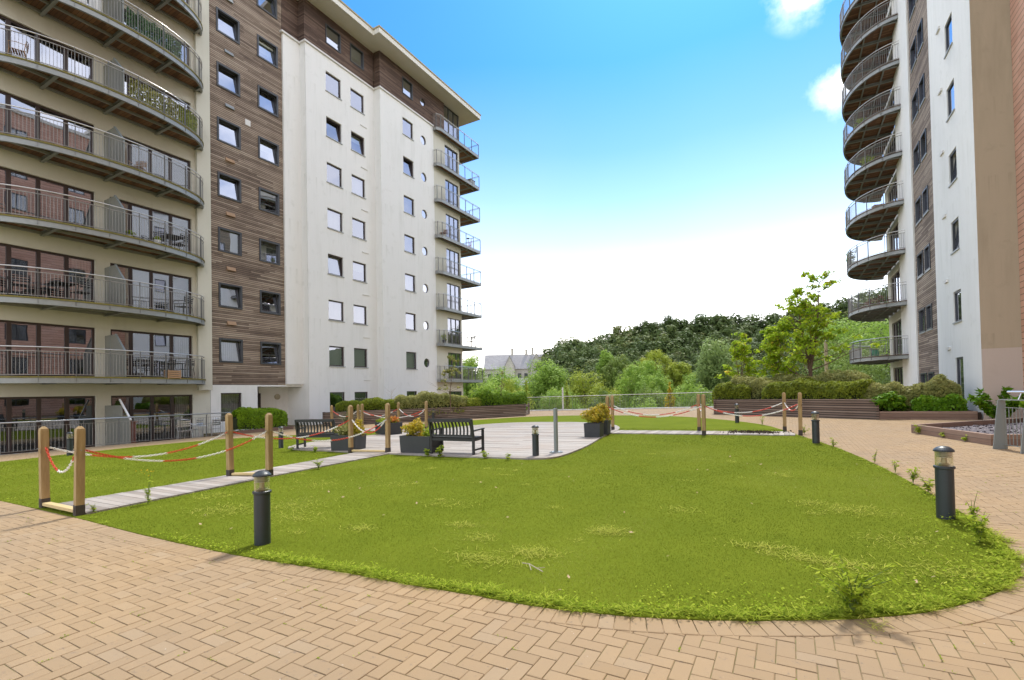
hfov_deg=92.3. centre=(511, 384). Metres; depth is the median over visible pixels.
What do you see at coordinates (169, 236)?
balcony table
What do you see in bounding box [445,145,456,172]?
window
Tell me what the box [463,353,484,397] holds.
broad tree
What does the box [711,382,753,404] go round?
shrub hedge
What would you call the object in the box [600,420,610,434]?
planter tub
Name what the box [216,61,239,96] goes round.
window
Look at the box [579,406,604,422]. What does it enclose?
golden shrub
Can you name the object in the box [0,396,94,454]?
window
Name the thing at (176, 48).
balcony screen
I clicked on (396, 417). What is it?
barrier chain
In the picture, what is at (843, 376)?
shrub hedge
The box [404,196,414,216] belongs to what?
window
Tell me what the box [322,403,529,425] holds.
timber planter
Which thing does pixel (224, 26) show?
window
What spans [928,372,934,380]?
window
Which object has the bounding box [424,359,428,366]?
round window
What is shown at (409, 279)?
window
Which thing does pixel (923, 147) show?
window
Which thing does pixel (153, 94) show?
balcony screen
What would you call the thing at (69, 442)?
bollard light
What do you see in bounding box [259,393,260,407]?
door
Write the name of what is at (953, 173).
window
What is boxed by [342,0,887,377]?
sky
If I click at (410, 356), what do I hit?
window
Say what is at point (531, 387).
broad tree
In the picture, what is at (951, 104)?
window
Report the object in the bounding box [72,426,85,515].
wooden post
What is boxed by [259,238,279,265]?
window
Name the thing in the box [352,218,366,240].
window
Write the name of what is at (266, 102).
window
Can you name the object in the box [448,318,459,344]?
window
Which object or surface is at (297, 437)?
barrier chain
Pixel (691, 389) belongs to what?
broad tree
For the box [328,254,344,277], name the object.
window
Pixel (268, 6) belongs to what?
window
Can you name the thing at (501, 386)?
young tree
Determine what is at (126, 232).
potted plant
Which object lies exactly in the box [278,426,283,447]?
bollard light
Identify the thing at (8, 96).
window
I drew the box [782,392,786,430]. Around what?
wooden post
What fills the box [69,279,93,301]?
balcony chair
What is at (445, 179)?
window
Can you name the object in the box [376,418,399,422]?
leafy plant
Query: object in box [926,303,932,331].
window
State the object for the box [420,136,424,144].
round window
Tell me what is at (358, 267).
window
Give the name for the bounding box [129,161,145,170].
wooden chair
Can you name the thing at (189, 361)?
balcony chair
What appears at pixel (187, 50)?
window
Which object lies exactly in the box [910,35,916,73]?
window
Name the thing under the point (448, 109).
window
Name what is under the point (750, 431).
leaf debris
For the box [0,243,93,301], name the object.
window
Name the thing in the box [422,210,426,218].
round window
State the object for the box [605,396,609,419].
wooden post
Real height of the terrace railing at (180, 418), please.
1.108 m
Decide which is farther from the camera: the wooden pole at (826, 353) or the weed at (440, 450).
the wooden pole at (826, 353)
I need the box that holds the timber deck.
[288,422,619,459]
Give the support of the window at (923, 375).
in the apartment building at (935, 96)
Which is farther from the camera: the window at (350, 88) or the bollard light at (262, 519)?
the window at (350, 88)
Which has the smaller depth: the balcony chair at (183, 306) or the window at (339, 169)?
the balcony chair at (183, 306)
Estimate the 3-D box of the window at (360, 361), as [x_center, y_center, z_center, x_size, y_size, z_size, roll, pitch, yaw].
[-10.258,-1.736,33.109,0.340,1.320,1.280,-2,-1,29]
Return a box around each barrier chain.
[45,447,73,472]
[49,432,226,457]
[85,431,266,461]
[233,420,348,438]
[273,419,385,441]
[352,420,384,432]
[363,409,424,417]
[609,406,700,417]
[614,404,696,414]
[700,403,781,412]
[705,404,797,416]
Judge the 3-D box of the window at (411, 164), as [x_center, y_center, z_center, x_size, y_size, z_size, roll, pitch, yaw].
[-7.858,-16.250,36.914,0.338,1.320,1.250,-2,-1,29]
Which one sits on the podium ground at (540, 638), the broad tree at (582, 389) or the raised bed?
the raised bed
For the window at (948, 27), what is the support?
in the apartment building at (935, 96)
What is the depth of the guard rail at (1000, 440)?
10.59 m
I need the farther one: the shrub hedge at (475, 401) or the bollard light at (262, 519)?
the shrub hedge at (475, 401)
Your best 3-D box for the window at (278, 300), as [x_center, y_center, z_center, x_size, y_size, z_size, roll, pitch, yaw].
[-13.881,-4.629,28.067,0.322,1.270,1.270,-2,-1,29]
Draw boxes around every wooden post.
[37,426,50,507]
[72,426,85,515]
[225,413,233,475]
[265,413,272,475]
[330,405,332,427]
[348,405,353,452]
[357,404,359,421]
[360,404,363,427]
[385,403,390,451]
[397,402,399,421]
[425,401,427,428]
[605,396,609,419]
[610,395,614,429]
[697,394,700,430]
[701,394,705,434]
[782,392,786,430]
[798,392,802,434]
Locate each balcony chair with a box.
[7,273,31,295]
[33,278,60,298]
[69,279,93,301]
[135,358,152,376]
[150,231,166,242]
[155,359,175,377]
[172,233,188,250]
[173,296,193,315]
[175,359,194,377]
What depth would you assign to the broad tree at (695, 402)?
48.15 m
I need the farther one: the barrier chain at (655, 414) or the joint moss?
the barrier chain at (655, 414)
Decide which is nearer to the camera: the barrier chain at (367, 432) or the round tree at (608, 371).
the barrier chain at (367, 432)
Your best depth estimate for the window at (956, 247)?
20.94 m
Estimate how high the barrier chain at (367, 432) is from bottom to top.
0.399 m
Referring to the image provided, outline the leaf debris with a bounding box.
[727,429,793,434]
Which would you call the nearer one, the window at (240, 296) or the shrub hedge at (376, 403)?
the window at (240, 296)
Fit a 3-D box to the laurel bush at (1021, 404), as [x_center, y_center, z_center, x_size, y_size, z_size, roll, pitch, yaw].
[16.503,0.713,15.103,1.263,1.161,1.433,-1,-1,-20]
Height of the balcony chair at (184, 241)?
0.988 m
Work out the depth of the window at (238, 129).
26.31 m
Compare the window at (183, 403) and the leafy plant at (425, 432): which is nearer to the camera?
the leafy plant at (425, 432)
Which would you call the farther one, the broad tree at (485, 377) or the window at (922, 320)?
the broad tree at (485, 377)
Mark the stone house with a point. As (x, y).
(517, 364)
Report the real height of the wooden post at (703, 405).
1.310 m
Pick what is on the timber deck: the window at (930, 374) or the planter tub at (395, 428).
the planter tub at (395, 428)
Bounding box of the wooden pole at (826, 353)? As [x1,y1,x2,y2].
[824,341,827,371]
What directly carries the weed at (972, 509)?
on the lawn ground at (629, 422)
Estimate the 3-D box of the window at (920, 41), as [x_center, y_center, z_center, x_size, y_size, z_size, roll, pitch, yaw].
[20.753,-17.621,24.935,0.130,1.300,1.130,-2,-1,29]
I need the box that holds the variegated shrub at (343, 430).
[332,422,353,434]
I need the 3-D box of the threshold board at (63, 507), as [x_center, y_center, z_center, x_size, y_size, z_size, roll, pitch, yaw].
[-6.667,1.816,7.268,1.110,0.058,0.100,-2,-1,30]
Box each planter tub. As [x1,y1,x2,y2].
[330,434,365,450]
[375,422,401,434]
[399,434,440,452]
[584,422,603,436]
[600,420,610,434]
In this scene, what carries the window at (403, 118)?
in the apartment building at (305, 186)
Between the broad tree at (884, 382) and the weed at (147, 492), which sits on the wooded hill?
the broad tree at (884, 382)
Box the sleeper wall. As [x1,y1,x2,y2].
[879,411,981,419]
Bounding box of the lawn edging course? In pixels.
[0,415,1023,637]
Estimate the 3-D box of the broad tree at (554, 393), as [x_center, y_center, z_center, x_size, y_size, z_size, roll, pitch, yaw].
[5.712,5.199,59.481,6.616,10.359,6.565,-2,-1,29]
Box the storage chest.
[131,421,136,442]
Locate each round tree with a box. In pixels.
[598,354,638,407]
[611,358,674,407]
[631,375,667,406]
[639,349,671,390]
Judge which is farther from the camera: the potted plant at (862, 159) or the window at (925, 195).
the potted plant at (862, 159)
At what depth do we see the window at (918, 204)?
26.29 m
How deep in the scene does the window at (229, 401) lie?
26.09 m
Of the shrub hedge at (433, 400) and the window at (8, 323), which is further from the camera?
the shrub hedge at (433, 400)
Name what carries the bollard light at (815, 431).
on the lawn ground at (629, 422)
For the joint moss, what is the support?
on the herringbone paving
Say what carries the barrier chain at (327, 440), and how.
hanging from the wooden post at (269, 442)
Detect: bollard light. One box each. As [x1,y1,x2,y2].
[66,432,72,455]
[252,470,271,545]
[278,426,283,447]
[531,425,538,455]
[735,404,738,422]
[811,411,819,442]
[933,446,955,519]
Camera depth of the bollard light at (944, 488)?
5.38 m
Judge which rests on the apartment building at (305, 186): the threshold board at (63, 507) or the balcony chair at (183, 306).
the balcony chair at (183, 306)
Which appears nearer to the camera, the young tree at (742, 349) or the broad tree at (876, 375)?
the young tree at (742, 349)
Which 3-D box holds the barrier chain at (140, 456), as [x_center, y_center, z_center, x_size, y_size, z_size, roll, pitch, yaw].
[-6.490,1.133,8.819,0.036,0.335,2.768,-2,-1,30]
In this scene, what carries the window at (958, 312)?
in the apartment building at (935, 96)
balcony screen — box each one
[124,6,182,59]
[128,77,187,126]
[179,106,197,131]
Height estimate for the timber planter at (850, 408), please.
0.942 m
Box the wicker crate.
[164,370,180,378]
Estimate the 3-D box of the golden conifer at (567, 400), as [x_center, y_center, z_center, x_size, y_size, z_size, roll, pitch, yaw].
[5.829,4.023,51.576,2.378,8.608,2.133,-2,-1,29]
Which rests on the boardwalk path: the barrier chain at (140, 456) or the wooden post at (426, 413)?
the wooden post at (426, 413)
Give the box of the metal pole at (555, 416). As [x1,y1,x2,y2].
[549,408,562,452]
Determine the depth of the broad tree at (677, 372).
84.36 m
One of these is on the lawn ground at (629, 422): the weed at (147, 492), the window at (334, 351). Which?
the weed at (147, 492)
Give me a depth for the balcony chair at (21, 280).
18.30 m
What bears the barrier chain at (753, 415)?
hanging from the wooden post at (703, 405)
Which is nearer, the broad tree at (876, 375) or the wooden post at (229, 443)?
the wooden post at (229, 443)
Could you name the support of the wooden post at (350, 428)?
on the lawn ground at (629, 422)
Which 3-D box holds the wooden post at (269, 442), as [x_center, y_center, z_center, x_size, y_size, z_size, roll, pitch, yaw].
[-4.885,1.225,9.877,0.134,1.290,0.134,-2,-1,28]
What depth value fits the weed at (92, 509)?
7.05 m
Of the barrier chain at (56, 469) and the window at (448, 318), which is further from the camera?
the window at (448, 318)
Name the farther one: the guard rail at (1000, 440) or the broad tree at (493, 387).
the broad tree at (493, 387)
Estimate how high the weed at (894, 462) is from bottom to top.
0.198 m
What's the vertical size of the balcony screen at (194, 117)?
1.023 m
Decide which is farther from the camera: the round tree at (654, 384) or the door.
the round tree at (654, 384)
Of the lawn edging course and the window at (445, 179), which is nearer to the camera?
the lawn edging course
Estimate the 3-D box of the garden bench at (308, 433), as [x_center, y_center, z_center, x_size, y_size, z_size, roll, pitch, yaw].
[-5.946,1.510,15.154,1.230,0.889,0.674,-1,-1,2]
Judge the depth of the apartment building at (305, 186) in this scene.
25.74 m
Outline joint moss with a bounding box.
[7,461,1021,679]
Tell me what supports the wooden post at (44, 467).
on the lawn ground at (629, 422)
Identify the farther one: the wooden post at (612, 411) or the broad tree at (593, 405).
the broad tree at (593, 405)
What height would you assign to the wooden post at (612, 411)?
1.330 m
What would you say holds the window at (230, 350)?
in the apartment building at (305, 186)
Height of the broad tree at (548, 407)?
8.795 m
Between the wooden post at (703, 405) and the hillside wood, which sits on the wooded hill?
the hillside wood
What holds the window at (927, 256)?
in the apartment building at (935, 96)
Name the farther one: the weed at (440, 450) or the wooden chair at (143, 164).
the wooden chair at (143, 164)
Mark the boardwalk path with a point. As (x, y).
(114, 501)
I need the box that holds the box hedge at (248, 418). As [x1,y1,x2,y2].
[231,407,287,431]
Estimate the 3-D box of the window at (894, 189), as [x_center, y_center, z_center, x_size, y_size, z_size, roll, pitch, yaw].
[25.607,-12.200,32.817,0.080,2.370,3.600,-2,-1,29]
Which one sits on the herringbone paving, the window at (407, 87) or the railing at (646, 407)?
the railing at (646, 407)
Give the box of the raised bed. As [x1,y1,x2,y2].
[911,417,1023,445]
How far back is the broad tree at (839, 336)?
81.23 m
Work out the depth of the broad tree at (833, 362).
66.22 m
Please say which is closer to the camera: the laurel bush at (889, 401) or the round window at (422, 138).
the laurel bush at (889, 401)
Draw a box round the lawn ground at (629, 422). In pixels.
[0,415,1019,621]
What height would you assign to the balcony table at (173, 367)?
0.725 m
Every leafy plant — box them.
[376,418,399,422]
[421,427,429,435]
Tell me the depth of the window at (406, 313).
36.91 m
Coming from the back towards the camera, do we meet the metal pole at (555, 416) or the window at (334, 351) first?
the window at (334, 351)
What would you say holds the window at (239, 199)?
in the apartment building at (305, 186)
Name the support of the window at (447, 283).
in the apartment building at (305, 186)
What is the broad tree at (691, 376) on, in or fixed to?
on the wooded hill
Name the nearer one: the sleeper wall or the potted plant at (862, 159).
the sleeper wall
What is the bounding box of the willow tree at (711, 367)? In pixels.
[694,336,741,405]
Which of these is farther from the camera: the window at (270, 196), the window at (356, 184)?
the window at (356, 184)
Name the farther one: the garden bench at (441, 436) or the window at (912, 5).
the window at (912, 5)
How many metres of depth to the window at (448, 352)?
41.80 m
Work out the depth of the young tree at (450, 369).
29.97 m
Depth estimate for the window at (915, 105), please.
26.41 m
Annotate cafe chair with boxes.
[176,419,192,438]
[184,418,203,436]
[202,418,219,436]
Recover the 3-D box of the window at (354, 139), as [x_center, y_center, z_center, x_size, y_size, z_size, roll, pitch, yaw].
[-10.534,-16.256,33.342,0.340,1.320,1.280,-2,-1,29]
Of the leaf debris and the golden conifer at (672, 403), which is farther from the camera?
the golden conifer at (672, 403)
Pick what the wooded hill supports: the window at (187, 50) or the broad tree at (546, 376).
the broad tree at (546, 376)
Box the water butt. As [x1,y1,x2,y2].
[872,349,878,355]
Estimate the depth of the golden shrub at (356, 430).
14.27 m
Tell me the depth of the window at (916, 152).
26.35 m
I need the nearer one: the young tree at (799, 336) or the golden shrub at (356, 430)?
the golden shrub at (356, 430)
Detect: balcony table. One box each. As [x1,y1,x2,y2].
[45,281,77,299]
[157,363,184,377]
[160,233,185,250]
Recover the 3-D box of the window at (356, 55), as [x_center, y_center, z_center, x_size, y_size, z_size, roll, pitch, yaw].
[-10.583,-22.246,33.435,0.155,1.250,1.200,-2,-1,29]
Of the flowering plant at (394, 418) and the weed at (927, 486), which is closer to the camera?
the weed at (927, 486)
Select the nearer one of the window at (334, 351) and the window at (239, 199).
the window at (239, 199)
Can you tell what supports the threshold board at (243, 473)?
on the boardwalk path
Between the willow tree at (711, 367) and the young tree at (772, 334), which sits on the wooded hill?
the willow tree at (711, 367)
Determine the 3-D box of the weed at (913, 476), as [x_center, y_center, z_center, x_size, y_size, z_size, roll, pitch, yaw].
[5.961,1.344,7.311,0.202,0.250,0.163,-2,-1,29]
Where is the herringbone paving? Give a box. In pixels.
[0,407,1023,679]
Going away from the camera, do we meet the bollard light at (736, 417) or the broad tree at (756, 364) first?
the bollard light at (736, 417)
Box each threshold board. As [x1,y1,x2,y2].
[42,502,72,512]
[231,472,254,474]
[352,450,384,451]
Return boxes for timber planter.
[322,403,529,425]
[713,399,971,419]
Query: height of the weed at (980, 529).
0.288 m
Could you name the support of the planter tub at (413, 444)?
on the timber deck
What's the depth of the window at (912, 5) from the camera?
26.65 m
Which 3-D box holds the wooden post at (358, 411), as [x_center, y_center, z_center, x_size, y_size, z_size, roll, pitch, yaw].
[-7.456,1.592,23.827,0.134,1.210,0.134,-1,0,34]
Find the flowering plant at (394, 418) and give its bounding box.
[390,415,398,422]
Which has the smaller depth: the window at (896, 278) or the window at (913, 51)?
the window at (913, 51)
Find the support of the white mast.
on the podium ground at (540, 638)
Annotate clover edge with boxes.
[150,479,1023,619]
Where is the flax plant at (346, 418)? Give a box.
[338,405,356,423]
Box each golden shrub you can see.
[353,417,365,435]
[400,418,423,435]
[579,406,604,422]
[595,402,613,421]
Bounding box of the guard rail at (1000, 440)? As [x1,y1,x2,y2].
[993,391,1023,453]
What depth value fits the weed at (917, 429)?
13.99 m
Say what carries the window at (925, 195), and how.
in the apartment building at (935, 96)
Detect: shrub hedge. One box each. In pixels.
[335,397,406,411]
[392,390,467,415]
[452,395,482,405]
[469,388,527,409]
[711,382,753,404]
[730,374,780,398]
[761,377,875,398]
[771,369,872,382]
[859,374,962,410]
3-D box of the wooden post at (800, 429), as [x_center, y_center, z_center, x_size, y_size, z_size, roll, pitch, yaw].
[8.632,0.883,14.697,0.134,1.280,0.134,-1,-1,26]
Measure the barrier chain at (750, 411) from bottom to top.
0.347 m
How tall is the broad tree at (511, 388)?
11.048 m
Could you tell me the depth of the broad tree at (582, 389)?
77.63 m
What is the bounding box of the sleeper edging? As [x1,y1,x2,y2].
[238,426,293,433]
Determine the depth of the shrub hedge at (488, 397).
32.06 m
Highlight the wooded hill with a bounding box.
[464,320,887,392]
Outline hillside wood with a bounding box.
[521,281,890,408]
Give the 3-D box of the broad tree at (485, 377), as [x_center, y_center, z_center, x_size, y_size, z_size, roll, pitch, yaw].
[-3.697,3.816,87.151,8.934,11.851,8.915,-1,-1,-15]
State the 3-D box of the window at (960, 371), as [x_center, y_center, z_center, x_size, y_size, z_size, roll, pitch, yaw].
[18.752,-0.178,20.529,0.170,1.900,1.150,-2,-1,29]
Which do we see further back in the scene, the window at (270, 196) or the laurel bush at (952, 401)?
the window at (270, 196)
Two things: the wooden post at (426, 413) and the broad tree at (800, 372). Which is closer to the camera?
the wooden post at (426, 413)
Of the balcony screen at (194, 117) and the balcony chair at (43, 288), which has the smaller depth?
the balcony chair at (43, 288)
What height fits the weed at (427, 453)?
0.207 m
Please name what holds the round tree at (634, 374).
on the wooded hill
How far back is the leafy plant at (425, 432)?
12.95 m
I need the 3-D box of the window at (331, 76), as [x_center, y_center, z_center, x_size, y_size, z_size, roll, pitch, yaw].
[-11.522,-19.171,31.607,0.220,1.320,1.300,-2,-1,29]
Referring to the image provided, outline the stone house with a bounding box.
[483,348,545,385]
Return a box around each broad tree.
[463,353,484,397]
[468,379,510,393]
[469,372,491,393]
[486,365,528,393]
[500,378,535,409]
[517,358,564,409]
[533,365,568,409]
[537,386,585,408]
[537,393,561,409]
[560,367,606,408]
[585,381,621,408]
[587,388,626,407]
[588,398,620,408]
[595,349,615,380]
[627,397,657,407]
[632,386,665,407]
[665,361,695,401]
[667,378,714,406]
[675,366,712,404]
[675,384,712,406]
[726,349,768,378]
[756,348,824,377]
[788,317,886,369]
[798,336,882,378]
[819,318,889,380]
[830,350,890,383]
[878,368,890,383]
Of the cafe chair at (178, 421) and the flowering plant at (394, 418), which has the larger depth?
the cafe chair at (178, 421)
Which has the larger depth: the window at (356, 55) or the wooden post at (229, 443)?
the window at (356, 55)
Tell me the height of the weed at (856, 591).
0.382 m
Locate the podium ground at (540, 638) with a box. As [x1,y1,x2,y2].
[0,416,1023,679]
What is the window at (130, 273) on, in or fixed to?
in the apartment building at (305, 186)
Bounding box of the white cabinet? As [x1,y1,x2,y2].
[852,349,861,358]
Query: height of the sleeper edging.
0.223 m
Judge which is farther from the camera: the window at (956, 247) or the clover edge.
the window at (956, 247)
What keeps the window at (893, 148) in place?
in the apartment building at (935, 96)
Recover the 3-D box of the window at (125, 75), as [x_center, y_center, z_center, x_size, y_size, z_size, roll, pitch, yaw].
[-16.988,-13.002,23.089,0.200,1.960,3.370,-2,-1,29]
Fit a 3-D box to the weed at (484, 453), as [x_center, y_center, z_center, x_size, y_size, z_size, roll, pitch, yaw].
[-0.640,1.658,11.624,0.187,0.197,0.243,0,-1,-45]
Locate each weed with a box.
[86,503,96,511]
[141,470,152,501]
[423,449,430,455]
[435,445,443,455]
[479,450,488,457]
[804,549,902,611]
[891,460,898,471]
[906,467,920,482]
[912,425,925,432]
[918,475,934,491]
[958,512,990,541]
[965,490,982,521]
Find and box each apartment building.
[0,0,482,454]
[839,0,1023,419]
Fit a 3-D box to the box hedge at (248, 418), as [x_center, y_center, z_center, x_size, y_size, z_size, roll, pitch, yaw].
[-12.915,1.883,25.181,1.501,1.532,2.873,-2,-1,29]
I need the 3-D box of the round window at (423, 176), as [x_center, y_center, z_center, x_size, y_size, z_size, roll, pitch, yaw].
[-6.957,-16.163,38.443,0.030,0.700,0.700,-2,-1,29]
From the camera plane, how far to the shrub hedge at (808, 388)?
22.56 m
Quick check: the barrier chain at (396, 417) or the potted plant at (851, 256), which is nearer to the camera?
the barrier chain at (396, 417)
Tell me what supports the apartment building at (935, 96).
on the podium ground at (540, 638)
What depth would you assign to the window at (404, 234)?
37.12 m
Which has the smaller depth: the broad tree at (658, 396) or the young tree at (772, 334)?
the young tree at (772, 334)
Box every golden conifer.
[524,376,533,409]
[564,381,571,408]
[664,381,676,406]
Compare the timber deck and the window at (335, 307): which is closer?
the timber deck
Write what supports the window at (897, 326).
in the apartment building at (935, 96)
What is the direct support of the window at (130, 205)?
in the apartment building at (305, 186)
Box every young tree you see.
[434,355,471,410]
[495,371,504,391]
[714,332,767,382]
[744,316,810,379]
[763,270,884,377]
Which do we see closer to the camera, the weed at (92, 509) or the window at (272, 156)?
the weed at (92, 509)
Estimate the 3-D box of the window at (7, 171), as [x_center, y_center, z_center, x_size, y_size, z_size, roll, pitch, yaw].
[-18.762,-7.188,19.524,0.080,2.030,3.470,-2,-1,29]
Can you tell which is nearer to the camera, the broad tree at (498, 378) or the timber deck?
the timber deck
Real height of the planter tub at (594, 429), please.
0.440 m
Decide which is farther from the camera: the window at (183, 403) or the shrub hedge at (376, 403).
the shrub hedge at (376, 403)
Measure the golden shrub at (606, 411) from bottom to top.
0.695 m
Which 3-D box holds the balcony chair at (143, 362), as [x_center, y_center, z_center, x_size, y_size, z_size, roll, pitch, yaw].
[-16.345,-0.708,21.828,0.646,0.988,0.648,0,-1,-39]
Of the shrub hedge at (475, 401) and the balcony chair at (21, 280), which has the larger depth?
the shrub hedge at (475, 401)
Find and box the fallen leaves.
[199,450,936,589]
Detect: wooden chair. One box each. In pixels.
[7,40,28,58]
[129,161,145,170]
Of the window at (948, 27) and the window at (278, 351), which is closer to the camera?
the window at (948, 27)
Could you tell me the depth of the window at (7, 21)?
19.54 m
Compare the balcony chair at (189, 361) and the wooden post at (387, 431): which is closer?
the wooden post at (387, 431)
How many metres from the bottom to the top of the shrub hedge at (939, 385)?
2.123 m
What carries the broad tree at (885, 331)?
on the wooded hill
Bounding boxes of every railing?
[0,412,231,454]
[527,392,713,410]
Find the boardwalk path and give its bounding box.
[59,428,794,513]
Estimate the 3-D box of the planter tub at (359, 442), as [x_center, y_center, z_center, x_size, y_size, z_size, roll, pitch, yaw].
[-4.757,1.685,14.313,0.800,0.430,0.620,-1,-1,12]
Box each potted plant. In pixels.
[125,230,135,236]
[154,235,160,243]
[846,248,856,264]
[859,156,873,165]
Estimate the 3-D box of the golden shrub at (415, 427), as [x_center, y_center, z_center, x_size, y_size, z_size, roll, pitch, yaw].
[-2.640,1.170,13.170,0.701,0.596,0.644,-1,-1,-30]
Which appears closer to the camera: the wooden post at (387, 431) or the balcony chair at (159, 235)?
the wooden post at (387, 431)
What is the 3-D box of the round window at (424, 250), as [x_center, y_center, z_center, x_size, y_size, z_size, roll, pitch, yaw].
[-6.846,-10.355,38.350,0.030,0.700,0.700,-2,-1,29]
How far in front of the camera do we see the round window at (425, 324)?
38.29 m
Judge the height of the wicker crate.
0.400 m
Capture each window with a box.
[0,15,91,80]
[0,90,93,154]
[0,166,93,227]
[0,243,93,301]
[0,320,94,375]
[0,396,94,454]
[110,197,190,252]
[110,263,190,314]
[111,329,191,377]
[111,395,191,442]
[124,10,188,65]
[124,74,188,116]
[124,137,189,188]
[216,6,239,44]
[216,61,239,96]
[217,116,240,149]
[217,171,241,202]
[218,226,241,255]
[218,282,242,309]
[219,338,242,362]
[221,393,240,421]
[256,0,276,19]
[257,34,277,68]
[257,85,278,117]
[258,136,278,166]
[259,187,279,215]
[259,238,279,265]
[260,290,280,314]
[260,341,280,364]
[325,23,340,53]
[325,72,341,100]
[326,117,342,144]
[326,163,342,188]
[327,208,343,233]
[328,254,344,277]
[328,300,344,322]
[329,346,345,366]
[350,42,363,70]
[350,88,364,115]
[351,132,365,156]
[351,175,365,198]
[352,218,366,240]
[353,261,367,283]
[353,304,367,325]
[354,348,367,367]
[402,76,412,100]
[402,118,413,140]
[403,157,414,178]
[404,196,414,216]
[404,234,415,254]
[405,273,415,292]
[405,313,416,331]
[406,352,417,369]
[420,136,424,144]
[421,173,425,181]
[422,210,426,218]
[422,247,426,255]
[423,284,427,292]
[423,321,427,329]
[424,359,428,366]
[444,105,457,139]
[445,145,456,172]
[445,179,457,207]
[446,214,457,240]
[446,248,458,273]
[447,283,459,309]
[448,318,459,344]
[448,352,460,378]
[888,137,895,153]
[889,180,896,201]
[891,225,898,249]
[892,271,900,301]
[894,320,901,354]
[895,367,902,384]
[908,0,915,22]
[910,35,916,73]
[912,88,918,123]
[913,140,920,174]
[915,195,921,226]
[917,18,923,55]
[917,250,923,279]
[918,307,925,334]
[919,73,925,109]
[920,128,926,162]
[920,373,927,382]
[922,185,928,217]
[924,243,930,273]
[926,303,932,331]
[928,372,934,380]
[944,13,952,58]
[946,80,954,122]
[948,148,956,187]
[950,218,959,254]
[952,289,961,323]
[957,357,963,398]
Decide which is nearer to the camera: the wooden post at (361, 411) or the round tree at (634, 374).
the wooden post at (361, 411)
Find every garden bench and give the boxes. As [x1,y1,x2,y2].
[294,419,337,448]
[428,419,484,454]
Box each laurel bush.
[870,391,908,410]
[910,392,968,410]
[967,386,1023,418]
[1018,399,1023,407]
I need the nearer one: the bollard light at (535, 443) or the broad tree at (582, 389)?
the bollard light at (535, 443)
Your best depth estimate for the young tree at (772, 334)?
27.54 m
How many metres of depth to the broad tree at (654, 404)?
49.74 m
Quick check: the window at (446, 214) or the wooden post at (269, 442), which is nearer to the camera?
the wooden post at (269, 442)
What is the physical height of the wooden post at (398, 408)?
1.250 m
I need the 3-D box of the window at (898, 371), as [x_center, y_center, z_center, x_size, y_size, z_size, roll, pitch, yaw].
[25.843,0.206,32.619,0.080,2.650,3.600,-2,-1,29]
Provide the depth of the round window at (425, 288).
38.38 m
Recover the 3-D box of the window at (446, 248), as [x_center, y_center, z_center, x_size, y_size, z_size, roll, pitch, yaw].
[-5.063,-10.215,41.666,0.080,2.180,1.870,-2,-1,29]
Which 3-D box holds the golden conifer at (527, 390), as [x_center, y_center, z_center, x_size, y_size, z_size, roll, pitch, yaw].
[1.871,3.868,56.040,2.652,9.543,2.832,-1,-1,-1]
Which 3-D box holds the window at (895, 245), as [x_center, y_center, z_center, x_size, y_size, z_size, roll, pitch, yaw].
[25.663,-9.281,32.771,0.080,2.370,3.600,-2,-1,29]
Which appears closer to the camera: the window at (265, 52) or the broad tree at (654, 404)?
the window at (265, 52)
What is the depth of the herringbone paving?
3.26 m
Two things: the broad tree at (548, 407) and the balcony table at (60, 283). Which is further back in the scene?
the broad tree at (548, 407)
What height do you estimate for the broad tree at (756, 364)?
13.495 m
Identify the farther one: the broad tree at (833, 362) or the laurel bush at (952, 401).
the broad tree at (833, 362)
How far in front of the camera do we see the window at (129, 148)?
22.99 m
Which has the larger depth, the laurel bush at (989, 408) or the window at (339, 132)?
the window at (339, 132)
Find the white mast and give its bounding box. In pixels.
[562,388,563,409]
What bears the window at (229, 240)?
in the apartment building at (305, 186)
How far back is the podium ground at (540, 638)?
2.93 m
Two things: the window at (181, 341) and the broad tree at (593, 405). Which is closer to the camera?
the window at (181, 341)
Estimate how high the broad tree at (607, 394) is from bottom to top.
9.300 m
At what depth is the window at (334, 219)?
31.71 m
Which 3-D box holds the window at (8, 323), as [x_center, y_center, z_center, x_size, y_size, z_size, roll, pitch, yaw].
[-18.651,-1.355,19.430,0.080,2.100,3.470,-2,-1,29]
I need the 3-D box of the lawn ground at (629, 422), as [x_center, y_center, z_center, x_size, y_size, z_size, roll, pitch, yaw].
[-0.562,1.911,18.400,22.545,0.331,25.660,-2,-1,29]
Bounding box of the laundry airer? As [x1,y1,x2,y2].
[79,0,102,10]
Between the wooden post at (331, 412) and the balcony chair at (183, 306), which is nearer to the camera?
the balcony chair at (183, 306)
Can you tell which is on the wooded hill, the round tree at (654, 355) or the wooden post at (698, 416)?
the round tree at (654, 355)

